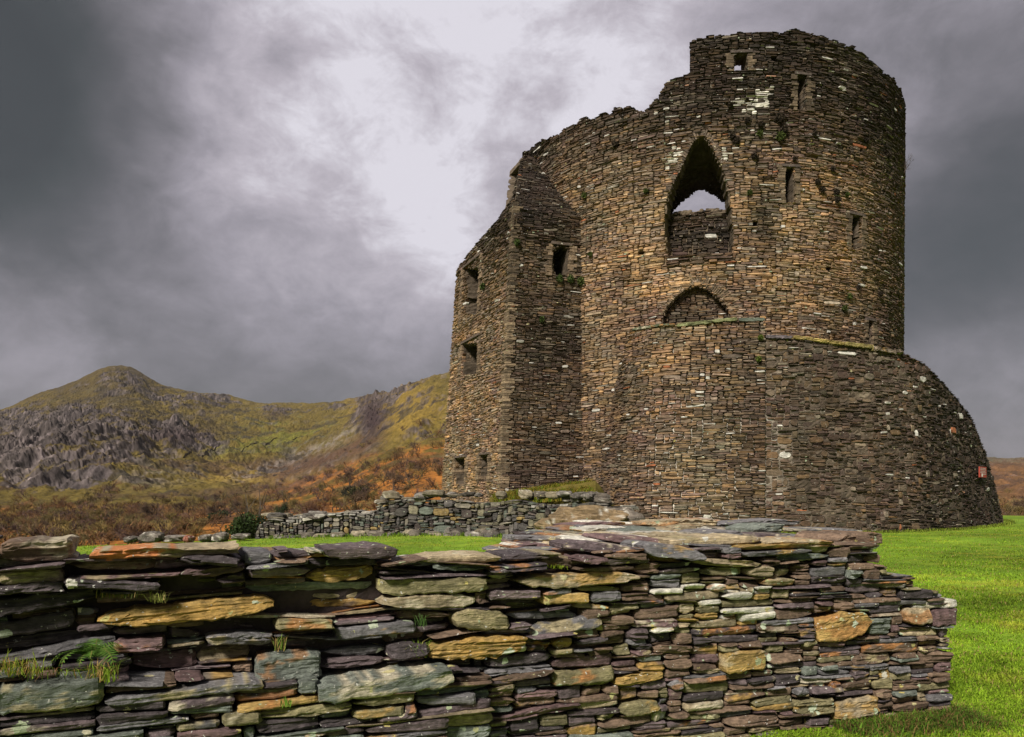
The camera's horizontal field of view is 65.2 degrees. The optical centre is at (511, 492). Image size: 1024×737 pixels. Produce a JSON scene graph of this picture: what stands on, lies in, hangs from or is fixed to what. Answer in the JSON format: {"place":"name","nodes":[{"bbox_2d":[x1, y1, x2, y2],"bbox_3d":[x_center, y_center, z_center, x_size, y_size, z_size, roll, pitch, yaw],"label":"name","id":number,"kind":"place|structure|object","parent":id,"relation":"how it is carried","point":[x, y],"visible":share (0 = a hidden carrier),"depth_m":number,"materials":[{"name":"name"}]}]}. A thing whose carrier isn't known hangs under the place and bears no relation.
{"place":"outdoors","nodes":[
{"label":"outdoors","id":0,"kind":"place"},
{"bbox_2d":[0,365,1023,545],"bbox_3d":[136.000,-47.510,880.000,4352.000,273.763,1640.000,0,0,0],"label":"hills","id":1,"kind":"structure","parent":0,"point":[126,426],"depth_m":557.97,"materials":[{"name":"plant"}]},
{"bbox_2d":[0,514,12,524],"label":"bare tree","id":2,"kind":"object","parent":1,"relation":"on","point":[2,517],"visible":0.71,"depth_m":184.33,"materials":[{"name":"brown plant"}]},
{"bbox_2d":[10,510,40,519],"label":"bare tree","id":3,"kind":"object","parent":1,"relation":"on","point":[38,513],"visible":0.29,"depth_m":190.91,"materials":[{"name":"brown plant"}]},
{"bbox_2d":[29,517,49,530],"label":"bare tree","id":4,"kind":"object","parent":1,"relation":"on","point":[44,521],"visible":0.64,"depth_m":158.63,"materials":[{"name":"brown plant"}]},
{"bbox_2d":[57,519,75,534],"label":"bare tree","id":5,"kind":"object","parent":1,"relation":"on","point":[63,523],"visible":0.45,"depth_m":155.29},
{"bbox_2d":[85,507,110,520],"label":"bare tree","id":6,"kind":"object","parent":1,"relation":"on","point":[98,512],"visible":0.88,"depth_m":189.41,"materials":[{"name":"brown plant"}]},
{"bbox_2d":[103,516,129,537],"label":"bare tree","id":7,"kind":"object","parent":1,"relation":"on","point":[113,522],"visible":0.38,"depth_m":154.03,"materials":[{"name":"brown plant"}]},
{"bbox_2d":[126,514,156,526],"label":"bare tree","id":8,"kind":"object","parent":1,"relation":"on","point":[148,518],"visible":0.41,"depth_m":161.34,"materials":[{"name":"brown plant"}]},
{"bbox_2d":[138,502,162,515],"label":"bare tree","id":9,"kind":"object","parent":1,"relation":"on","point":[143,510],"visible":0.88,"depth_m":198.50,"materials":[{"name":"brown plant"}]},
{"bbox_2d":[162,497,172,507],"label":"bare tree","id":10,"kind":"object","parent":1,"relation":"on","point":[165,500],"visible":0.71,"depth_m":260.31,"materials":[{"name":"brown plant"}]},
{"bbox_2d":[164,509,181,528],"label":"bare tree","id":11,"kind":"object","parent":1,"relation":"on","point":[170,516],"visible":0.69,"depth_m":170.28,"materials":[{"name":"brown plant"}]},
{"bbox_2d":[168,498,195,512],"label":"bare tree","id":12,"kind":"object","parent":1,"relation":"on","point":[179,506],"visible":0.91,"depth_m":218.70,"materials":[{"name":"brown plant"}]},
{"bbox_2d":[194,497,205,507],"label":"bare tree","id":13,"kind":"object","parent":1,"relation":"on","point":[200,501],"visible":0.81,"depth_m":269.97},
{"bbox_2d":[206,503,223,517],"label":"bare tree","id":14,"kind":"object","parent":1,"relation":"on","point":[208,509],"visible":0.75,"depth_m":198.53,"materials":[{"name":"brown plant"}]},
{"bbox_2d":[206,503,228,521],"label":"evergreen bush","id":15,"kind":"object","parent":1,"relation":"on","point":[220,512],"visible":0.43,"depth_m":189.93,"materials":[{"name":"green plant"}]},
{"bbox_2d":[207,517,230,532],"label":"bare tree","id":16,"kind":"object","parent":1,"relation":"on","point":[223,523],"visible":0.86,"depth_m":160.34,"materials":[{"name":"brown plant"}]},
{"bbox_2d":[216,499,242,516],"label":"bare tree","id":17,"kind":"object","parent":1,"relation":"on","point":[235,504],"visible":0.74,"depth_m":219.06,"materials":[{"name":"brown plant"}]},
{"bbox_2d":[242,497,258,509],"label":"bare tree","id":18,"kind":"object","parent":1,"relation":"on","point":[252,500],"visible":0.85,"depth_m":230.06,"materials":[{"name":"brown plant"}]},
{"bbox_2d":[183,430,319,457],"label":"hillside wall","id":19,"kind":"structure","parent":1,"relation":"on","point":[243,448],"depth_m":679.79,"materials":[{"name":"grey stone"}]},
{"bbox_2d":[244,490,267,535],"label":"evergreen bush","id":20,"kind":"object","parent":1,"relation":"on","point":[260,520],"visible":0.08,"depth_m":63.86,"materials":[{"name":"green plant"}]},
{"bbox_2d":[274,492,290,512],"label":"evergreen tree","id":21,"kind":"object","parent":1,"relation":"on","point":[282,509],"visible":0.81,"depth_m":179.71,"materials":[{"name":"green plant"}]},
{"bbox_2d":[287,497,299,512],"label":"bare tree","id":22,"kind":"object","parent":1,"relation":"on","point":[293,502],"visible":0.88,"depth_m":209.21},
{"bbox_2d":[291,486,306,496],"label":"bare tree","id":23,"kind":"object","parent":1,"relation":"on","point":[297,489],"visible":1,"depth_m":279.70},
{"bbox_2d":[302,501,315,510],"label":"bare tree","id":24,"kind":"object","parent":1,"relation":"on","point":[306,504],"visible":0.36,"depth_m":183.40,"materials":[{"name":"brown plant"}]},
{"bbox_2d":[308,502,328,510],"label":"bare tree","id":25,"kind":"object","parent":1,"relation":"on","point":[313,507],"visible":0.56,"depth_m":179.15,"materials":[{"name":"brown plant"}]},
{"bbox_2d":[315,481,328,496],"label":"bare tree","id":26,"kind":"object","parent":1,"relation":"on","point":[319,486],"visible":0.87,"depth_m":260.16,"materials":[{"name":"brown plant"}]},
{"bbox_2d":[329,496,340,511],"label":"bare tree","id":27,"kind":"object","parent":1,"relation":"on","point":[334,499],"visible":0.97,"depth_m":190.09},
{"bbox_2d":[334,470,355,479],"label":"bare tree","id":28,"kind":"object","parent":1,"relation":"on","point":[348,473],"visible":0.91,"depth_m":298.54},
{"bbox_2d":[341,475,357,500],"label":"evergreen bush","id":29,"kind":"object","parent":1,"relation":"on","point":[346,491],"visible":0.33,"depth_m":225.15,"materials":[{"name":"green plant"}]},
{"bbox_2d":[346,489,368,504],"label":"bare tree","id":30,"kind":"object","parent":1,"relation":"on","point":[362,496],"visible":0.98,"depth_m":190.23,"materials":[{"name":"brown plant"}]},
{"bbox_2d":[348,475,368,501],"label":"evergreen bush","id":31,"kind":"object","parent":1,"relation":"on","point":[358,487],"visible":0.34,"depth_m":214.44,"materials":[{"name":"green plant"}]},
{"bbox_2d":[360,481,378,491],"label":"bare tree","id":32,"kind":"object","parent":1,"relation":"on","point":[369,485],"visible":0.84,"depth_m":230.59,"materials":[{"name":"brown plant"}]},
{"bbox_2d":[366,492,380,501],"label":"bare tree","id":33,"kind":"object","parent":1,"relation":"on","point":[374,495],"visible":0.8,"depth_m":175.51,"materials":[{"name":"brown plant"}]},
{"bbox_2d":[371,470,395,485],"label":"bare tree","id":34,"kind":"object","parent":1,"relation":"on","point":[386,475],"visible":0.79,"depth_m":234.10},
{"bbox_2d":[383,471,405,490],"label":"bare tree","id":35,"kind":"object","parent":1,"relation":"on","point":[399,477],"visible":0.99,"depth_m":210.88,"materials":[{"name":"brown plant"}]},
{"bbox_2d":[402,462,414,472],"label":"bare tree","id":36,"kind":"object","parent":1,"relation":"on","point":[410,465],"visible":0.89,"depth_m":249.25,"materials":[{"name":"brown plant"}]},
{"bbox_2d":[399,471,423,486],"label":"bare tree","id":37,"kind":"object","parent":1,"relation":"on","point":[407,476],"visible":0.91,"depth_m":215.33,"materials":[{"name":"brown plant"}]},
{"bbox_2d":[411,465,428,475],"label":"bare tree","id":38,"kind":"object","parent":1,"relation":"on","point":[417,467],"visible":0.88,"depth_m":235.04,"materials":[{"name":"brown plant"}]},
{"bbox_2d":[422,457,440,470],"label":"bare tree","id":39,"kind":"object","parent":1,"relation":"on","point":[434,461],"visible":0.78,"depth_m":249.07,"materials":[{"name":"brown plant"}]},
{"bbox_2d":[0,419,1023,546],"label":"scrub wood","id":40,"kind":"object","parent":1,"relation":"on","point":[93,530],"visible":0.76,"depth_m":216.06,"materials":[{"name":"brown plant"}]},
{"bbox_2d":[1012,498,1023,507],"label":"bare tree","id":41,"kind":"object","parent":1,"relation":"on","point":[1017,502],"visible":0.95,"depth_m":240.05,"materials":[{"name":"brown plant"}]},
{"bbox_2d":[1014,505,1023,515],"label":"bare tree","id":42,"kind":"object","parent":1,"relation":"on","point":[1019,510],"visible":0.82,"depth_m":189.69,"materials":[{"name":"brown plant"}]},
{"bbox_2d":[0,0,1023,457],"label":"sky","id":43,"kind":"structure","parent":0,"point":[259,201],"materials":[{"name":"grey"}]},
{"bbox_2d":[76,515,1023,736],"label":"lawn","id":44,"kind":"structure","parent":0,"point":[456,542],"depth_m":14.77,"materials":[{"name":"green plant"}]},
{"bbox_2d":[123,536,137,542],"bbox_3d":[-8.334,1.022,17.495,0.225,0.160,0.496,0,0,0],"label":"fallen stone","id":45,"kind":"object","parent":44,"relation":"on","point":[129,539],"visible":0.97,"depth_m":17.36,"materials":[{"name":"grey stone"}]},
{"bbox_2d":[137,531,164,542],"bbox_3d":[-7.879,0.965,17.505,0.495,0.263,0.519,0,0,0],"label":"fallen stone","id":46,"kind":"object","parent":44,"relation":"on","point":[151,536],"visible":1,"depth_m":17.31,"materials":[{"name":"grey stone"}]},
{"bbox_2d":[163,535,185,541],"bbox_3d":[-7.344,0.998,17.508,0.478,0.158,0.495,0,0,0],"label":"fallen stone","id":47,"kind":"object","parent":44,"relation":"on","point":[173,538],"visible":0.9,"depth_m":17.33,"materials":[{"name":"grey stone"}]},
{"bbox_2d":[183,535,195,542],"bbox_3d":[-7.054,1.011,17.494,0.163,0.177,0.476,0,0,0],"label":"fallen stone","id":48,"kind":"object","parent":44,"relation":"on","point":[188,538],"visible":0.92,"depth_m":17.34,"materials":[{"name":"stone"}]},
{"bbox_2d":[198,534,212,541],"bbox_3d":[-6.690,0.996,17.508,0.332,0.181,0.479,0,0,0],"label":"fallen stone","id":49,"kind":"object","parent":44,"relation":"on","point":[205,538],"visible":0.9,"depth_m":17.34,"materials":[{"name":"grey stone"}]},
{"bbox_2d":[211,532,229,541],"bbox_3d":[-6.376,0.965,17.494,0.365,0.214,0.470,0,0,0],"label":"fallen stone","id":50,"kind":"object","parent":44,"relation":"on","point":[220,536],"visible":0.99,"depth_m":17.32,"materials":[{"name":"grey stone"}]},
{"bbox_2d":[221,494,259,539],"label":"evergreen bush","id":51,"kind":"object","parent":44,"relation":"on","point":[245,523],"visible":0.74,"depth_m":59.58,"materials":[{"name":"green plant"}]},
{"bbox_2d":[231,533,250,539],"bbox_3d":[-5.923,0.963,17.499,0.408,0.156,0.495,0,0,0],"label":"fallen stone","id":52,"kind":"object","parent":44,"relation":"on","point":[241,536],"visible":1,"depth_m":17.33,"materials":[{"name":"grey stone"}]},
{"bbox_2d":[261,489,612,538],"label":"tumbled stones","id":53,"kind":"object","parent":44,"relation":"on","point":[589,496],"visible":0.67,"depth_m":17.57,"materials":[{"name":"grey stone"}]},
{"bbox_2d":[255,499,638,538],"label":"field wall","id":54,"kind":"structure","parent":44,"relation":"on","point":[441,516],"depth_m":17.87,"materials":[{"name":"stone"}]},
{"bbox_2d":[0,518,956,736],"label":"drystone wall","id":55,"kind":"structure","parent":44,"relation":"on","point":[679,627],"depth_m":3.33,"materials":[{"name":"stone"}]},
{"bbox_2d":[0,650,56,678],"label":"grass tuft","id":56,"kind":"object","parent":55,"relation":"on","point":[9,672],"visible":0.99,"depth_m":2.59,"materials":[{"name":"green plant"}]},
{"bbox_2d":[19,666,81,681],"bbox_3d":[-1.509,0.591,2.634,0.215,0.044,0.118,0,0,11],"label":"grass tuft","id":57,"kind":"object","parent":55,"relation":"on","point":[48,673],"visible":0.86,"depth_m":2.64,"materials":[{"name":"green plant"}]},
{"bbox_2d":[49,638,122,667],"bbox_3d":[-1.431,0.545,2.734,0.226,0.082,0.205,0,0,0],"label":"fern","id":58,"kind":"object","parent":55,"relation":"attached to","point":[92,649],"visible":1,"depth_m":2.71,"materials":[{"name":"green plant"}]},
{"bbox_2d":[65,657,126,683],"bbox_3d":[-1.388,0.592,2.660,0.237,0.087,0.202,0,0,0],"label":"grass tuft","id":59,"kind":"object","parent":55,"relation":"on","point":[107,672],"visible":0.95,"depth_m":2.67,"materials":[{"name":"green plant"}]},
{"bbox_2d":[96,585,145,599],"bbox_3d":[-1.394,0.334,2.823,0.192,0.074,0.165,0,0,-13],"label":"grass tuft","id":60,"kind":"object","parent":55,"relation":"on","point":[121,595],"visible":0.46,"depth_m":2.79,"materials":[{"name":"green plant"}]},
{"bbox_2d":[139,591,169,602],"bbox_3d":[-1.233,0.361,2.788,0.099,0.051,0.120,0,0,33],"label":"grass tuft","id":61,"kind":"object","parent":55,"relation":"on","point":[155,599],"visible":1,"depth_m":2.79,"materials":[{"name":"green plant"}]},
{"bbox_2d":[265,635,288,650],"bbox_3d":[-0.884,0.559,3.019,0.148,0.080,0.110,0,0,-14],"label":"grass tuft","id":62,"kind":"object","parent":55,"relation":"on","point":[277,646],"visible":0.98,"depth_m":3.01,"materials":[{"name":"green plant"}]},
{"bbox_2d":[280,696,291,707],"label":"grass tuft","id":63,"kind":"object","parent":55,"relation":"on","point":[286,701],"visible":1,"depth_m":2.86,"materials":[{"name":"green plant"}]},
{"bbox_2d":[413,614,426,627],"bbox_3d":[-0.365,0.512,3.216,0.095,0.056,0.088,0,0,-18],"label":"grass tuft","id":64,"kind":"object","parent":55,"relation":"on","point":[420,621],"visible":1,"depth_m":3.21,"materials":[{"name":"green plant"}]},
{"bbox_2d":[404,639,447,657],"bbox_3d":[-0.379,0.619,3.241,0.254,0.095,0.236,0,0,-37],"label":"grass tuft","id":65,"kind":"object","parent":55,"relation":"on","point":[424,644],"visible":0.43,"depth_m":3.21,"materials":[{"name":"green plant"}]},
{"bbox_2d":[546,564,567,569],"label":"grass tuft","id":66,"kind":"object","parent":55,"relation":"on","point":[560,566],"visible":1,"depth_m":3.39,"materials":[{"name":"green plant"}]},
{"bbox_2d":[490,478,613,505],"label":"grass bank","id":67,"kind":"structure","parent":44,"relation":"on","point":[586,485],"depth_m":19.63,"materials":[{"name":"green plant"}]},
{"bbox_2d":[534,505,645,529],"bbox_3d":[1.276,0.634,13.127,1.860,0.872,1.328,0,0,0],"label":"rock outcrop","id":68,"kind":"object","parent":44,"relation":"on","point":[561,514],"visible":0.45,"depth_m":12.70,"materials":[{"name":"stone"}]},
{"bbox_2d":[702,526,724,529],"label":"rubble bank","id":69,"kind":"structure","parent":44,"relation":"on","point":[722,528],"depth_m":6.24,"materials":[{"name":"stone"}]},
{"bbox_2d":[662,517,720,520],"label":"fallen slab","id":70,"kind":"structure","parent":69,"relation":"on","point":[696,518],"depth_m":9.29,"materials":[{"name":"stone"}]},
{"bbox_2d":[440,28,1002,532],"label":"round keep","id":71,"kind":"structure","parent":44,"relation":"on","point":[630,372],"depth_m":22.48,"materials":[{"name":"stone"}]},
{"bbox_2d":[479,282,485,289],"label":"wall tuft","id":72,"kind":"object","parent":71,"relation":"attached to","point":[482,285],"visible":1,"depth_m":25.29,"materials":[{"name":"green plant"}]},
{"bbox_2d":[514,238,520,245],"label":"wall tuft","id":73,"kind":"object","parent":71,"relation":"attached to","point":[517,242],"visible":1,"depth_m":23.27,"materials":[{"name":"green plant"}]},
{"bbox_2d":[555,273,562,281],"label":"wall tuft","id":74,"kind":"object","parent":71,"relation":"attached to","point":[559,277],"visible":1,"depth_m":23.70,"materials":[{"name":"green plant"}]},
{"bbox_2d":[566,274,573,283],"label":"wall tuft","id":75,"kind":"object","parent":71,"relation":"attached to","point":[570,278],"visible":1,"depth_m":23.81,"materials":[{"name":"green plant"}]},
{"bbox_2d":[576,276,584,285],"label":"wall tuft","id":76,"kind":"object","parent":71,"relation":"attached to","point":[580,280],"visible":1,"depth_m":23.89,"materials":[{"name":"green plant"}]},
{"bbox_2d":[611,140,618,146],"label":"wall tuft","id":77,"kind":"object","parent":71,"relation":"attached to","point":[614,143],"visible":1,"depth_m":23.11,"materials":[{"name":"brown plant"}]},
{"bbox_2d":[728,131,736,138],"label":"wall tuft","id":78,"kind":"object","parent":71,"relation":"attached to","point":[732,134],"visible":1,"depth_m":21.97,"materials":[{"name":"brown plant"}]},
{"bbox_2d":[733,136,740,144],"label":"wall tuft","id":79,"kind":"object","parent":71,"relation":"attached to","point":[737,140],"visible":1,"depth_m":21.97,"materials":[{"name":"black plant"}]},
{"bbox_2d":[725,49,756,71],"bbox_3d":[6.305,-11.895,22.179,0.860,0.563,0.379,0,0,4],"label":"parapet window","id":80,"kind":"structure","parent":71,"relation":"in","point":[729,63],"depth_m":22.01,"materials":[{"name":"stone"}]},
{"bbox_2d":[744,117,750,123],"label":"wall tuft","id":81,"kind":"object","parent":71,"relation":"attached to","point":[747,120],"visible":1,"depth_m":21.95,"materials":[{"name":"black plant"}]},
{"bbox_2d":[746,188,752,194],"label":"wall tuft","id":82,"kind":"object","parent":71,"relation":"attached to","point":[749,192],"visible":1,"depth_m":21.96,"materials":[{"name":"green plant"}]},
{"bbox_2d":[751,152,757,159],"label":"wall tuft","id":83,"kind":"object","parent":71,"relation":"attached to","point":[754,156],"visible":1,"depth_m":21.95,"materials":[{"name":"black plant"}]},
{"bbox_2d":[755,356,761,361],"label":"wall tuft","id":84,"kind":"object","parent":71,"relation":"attached to","point":[758,358],"visible":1,"depth_m":21.03,"materials":[{"name":"green plant"}]},
{"bbox_2d":[756,129,762,135],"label":"wall tuft","id":85,"kind":"object","parent":71,"relation":"attached to","point":[760,133],"visible":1,"depth_m":21.94,"materials":[{"name":"green plant"}]},
{"bbox_2d":[758,121,763,126],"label":"wall tuft","id":86,"kind":"object","parent":71,"relation":"attached to","point":[760,123],"visible":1,"depth_m":21.94,"materials":[{"name":"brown plant"}]},
{"bbox_2d":[775,112,784,122],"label":"wall tuft","id":87,"kind":"object","parent":71,"relation":"attached to","point":[779,117],"visible":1,"depth_m":21.97,"materials":[{"name":"black plant"}]},
{"bbox_2d":[776,130,785,140],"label":"wall tuft","id":88,"kind":"object","parent":71,"relation":"attached to","point":[782,134],"visible":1,"depth_m":21.97,"materials":[{"name":"green plant"}]},
{"bbox_2d":[779,124,789,133],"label":"wall tuft","id":89,"kind":"object","parent":71,"relation":"attached to","point":[785,127],"visible":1,"depth_m":21.98,"materials":[{"name":"black plant"}]},
{"bbox_2d":[812,129,817,135],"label":"wall tuft","id":90,"kind":"object","parent":71,"relation":"attached to","point":[814,132],"visible":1,"depth_m":22.16,"materials":[{"name":"brown plant"}]},
{"bbox_2d":[814,178,820,184],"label":"wall tuft","id":91,"kind":"object","parent":71,"relation":"attached to","point":[818,181],"visible":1,"depth_m":22.19,"materials":[{"name":"brown plant"}]},
{"bbox_2d":[819,186,826,192],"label":"wall tuft","id":92,"kind":"object","parent":71,"relation":"attached to","point":[823,189],"visible":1,"depth_m":22.24,"materials":[{"name":"brown plant"}]},
{"bbox_2d":[834,188,839,194],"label":"wall tuft","id":93,"kind":"object","parent":71,"relation":"attached to","point":[836,191],"visible":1,"depth_m":22.39,"materials":[{"name":"brown plant"}]},
{"bbox_2d":[835,196,840,202],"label":"wall tuft","id":94,"kind":"object","parent":71,"relation":"attached to","point":[837,199],"visible":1,"depth_m":22.41,"materials":[{"name":"green plant"}]},
{"bbox_2d":[879,121,885,127],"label":"wall tuft","id":95,"kind":"object","parent":71,"relation":"attached to","point":[882,124],"visible":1,"depth_m":23.36,"materials":[{"name":"green plant"}]},
{"bbox_2d":[885,151,893,159],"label":"wall tuft","id":96,"kind":"object","parent":71,"relation":"attached to","point":[889,154],"visible":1,"depth_m":23.61,"materials":[{"name":"green plant"}]},
{"bbox_2d":[903,155,912,173],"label":"bare shrub","id":97,"kind":"object","parent":71,"relation":"on","point":[905,162],"visible":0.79,"depth_m":25.15,"materials":[{"name":"grey"}]},
{"bbox_2d":[979,467,986,477],"bbox_3d":[14.544,-0.634,24.718,0.028,0.327,0.800,0,0,44],"label":"warning sign","id":98,"kind":"object","parent":71,"relation":"attached to","point":[982,471],"visible":1,"depth_m":24.74,"materials":[{"name":"red metal"}]}
]}

